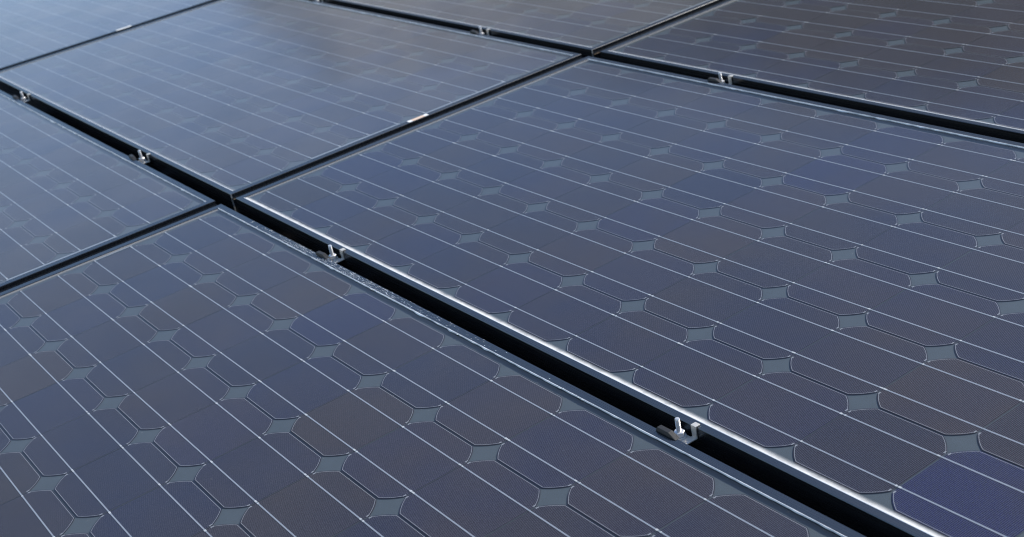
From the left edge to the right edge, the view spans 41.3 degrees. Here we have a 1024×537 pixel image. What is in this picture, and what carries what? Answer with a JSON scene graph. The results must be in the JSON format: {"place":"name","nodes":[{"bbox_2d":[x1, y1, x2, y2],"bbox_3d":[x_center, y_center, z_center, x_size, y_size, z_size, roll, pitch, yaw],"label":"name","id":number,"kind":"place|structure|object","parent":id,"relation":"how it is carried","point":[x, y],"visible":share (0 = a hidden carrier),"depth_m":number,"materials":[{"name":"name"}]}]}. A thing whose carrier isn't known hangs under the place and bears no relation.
{"place":"outdoors","nodes":[
{"label":"outdoors","id":0,"kind":"place"},
{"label":"roof","id":1,"kind":"structure","parent":0,"visible":0},
{"bbox_2d":[0,0,216,70],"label":"solar panel","id":2,"kind":"object","parent":1,"relation":"on","point":[30,30],"visible":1,"depth_m":4.05,"materials":[{"name":"blue glass"}]},
{"bbox_3d":[-0.377,-0.322,2.940,2.553,0.057,0.038,-26,28,-28],"label":"mounting rail","id":3,"kind":"object","parent":1,"relation":"attached to","visible":0},
{"bbox_2d":[0,90,216,292],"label":"solar panel","id":4,"kind":"object","parent":3,"relation":"on","point":[69,195],"visible":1,"depth_m":2.54,"materials":[{"name":"blue glass"}]},
{"bbox_2d":[129,150,149,163],"bbox_3d":[-0.743,-0.216,2.723,0.037,0.043,0.032,-24,27,-24],"label":"panel clamp","id":5,"kind":"object","parent":3,"relation":"attached to","point":[143,160],"visible":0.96,"depth_m":2.72,"materials":[{"name":"metal"}]},
{"bbox_2d":[0,0,582,212],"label":"solar panel","id":6,"kind":"object","parent":3,"relation":"on","point":[226,103],"visible":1,"depth_m":3.01,"materials":[{"name":"blue glass"}]},
{"bbox_2d":[470,26,489,35],"bbox_3d":[-0.070,-0.531,3.096,0.037,0.043,0.032,-25,28,-26],"label":"panel clamp","id":7,"kind":"object","parent":3,"relation":"attached to","point":[476,32],"visible":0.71,"depth_m":3.09,"materials":[{"name":"metal"}]},
{"bbox_2d":[314,0,726,58],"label":"solar panel","id":8,"kind":"object","parent":3,"relation":"on","point":[590,28],"visible":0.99,"depth_m":3.07,"materials":[{"name":"blue glass"}]},
{"bbox_3d":[-0.839,-0.520,3.571,2.553,0.057,0.038,-26,28,-28],"label":"mounting rail","id":9,"kind":"object","parent":1,"relation":"attached to","visible":0},
{"bbox_2d":[13,91,29,102],"bbox_3d":[-1.210,-0.417,3.361,0.037,0.043,0.032,-27,29,-29],"label":"panel clamp","id":10,"kind":"object","parent":9,"relation":"attached to","point":[24,99],"visible":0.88,"depth_m":3.36,"materials":[{"name":"metal"}]},
{"bbox_3d":[0.096,-0.119,2.295,2.553,0.057,0.038,-26,28,-28],"label":"mounting rail","id":11,"kind":"object","parent":1,"relation":"on","visible":0},
{"bbox_2d":[316,245,345,262],"bbox_3d":[-0.276,-0.015,2.084,0.037,0.043,0.032,-27,29,-30],"label":"panel clamp","id":12,"kind":"object","parent":11,"relation":"attached to","point":[332,256],"visible":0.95,"depth_m":2.08,"materials":[{"name":"metal"}]},
{"bbox_2d":[707,72,732,84],"bbox_3d":[0.382,-0.337,2.479,0.037,0.043,0.032,-27,29,-30],"label":"panel clamp","id":13,"kind":"object","parent":11,"relation":"attached to","point":[719,80],"visible":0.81,"depth_m":2.47,"materials":[{"name":"metal"}]},
{"bbox_3d":[0.541,0.073,1.686,2.553,0.057,0.038,-26,28,-28],"label":"mounting rail","id":14,"kind":"object","parent":1,"relation":"on","visible":0},
{"bbox_2d":[0,204,865,536],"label":"solar panel","id":15,"kind":"object","parent":14,"relation":"on","point":[220,370],"visible":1,"depth_m":1.63,"materials":[{"name":"blue glass"}]},
{"bbox_2d":[247,221,665,443],"bbox_3d":[-0.130,0.055,1.844,0.015,0.001,1.112,-26,28,-27],"label":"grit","id":16,"kind":"object","parent":15,"relation":"on","point":[392,297],"visible":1,"depth_m":1.95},
{"bbox_2d":[236,56,1023,536],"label":"solar panel","id":17,"kind":"object","parent":14,"relation":"on","point":[816,306],"visible":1,"depth_m":1.81,"materials":[{"name":"blue glass"}]},
{"bbox_2d":[656,417,699,444],"bbox_3d":[0.180,0.181,1.461,0.037,0.043,0.032,-26,28,-28],"label":"panel clamp","id":18,"kind":"object","parent":14,"relation":"attached to","point":[679,433],"visible":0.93,"depth_m":1.46,"materials":[{"name":"metal"}]},
{"bbox_2d":[600,0,1023,142],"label":"solar panel","id":19,"kind":"object","parent":14,"relation":"on","point":[955,64],"visible":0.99,"depth_m":2.48,"materials":[{"name":"blue glass"}]}
]}

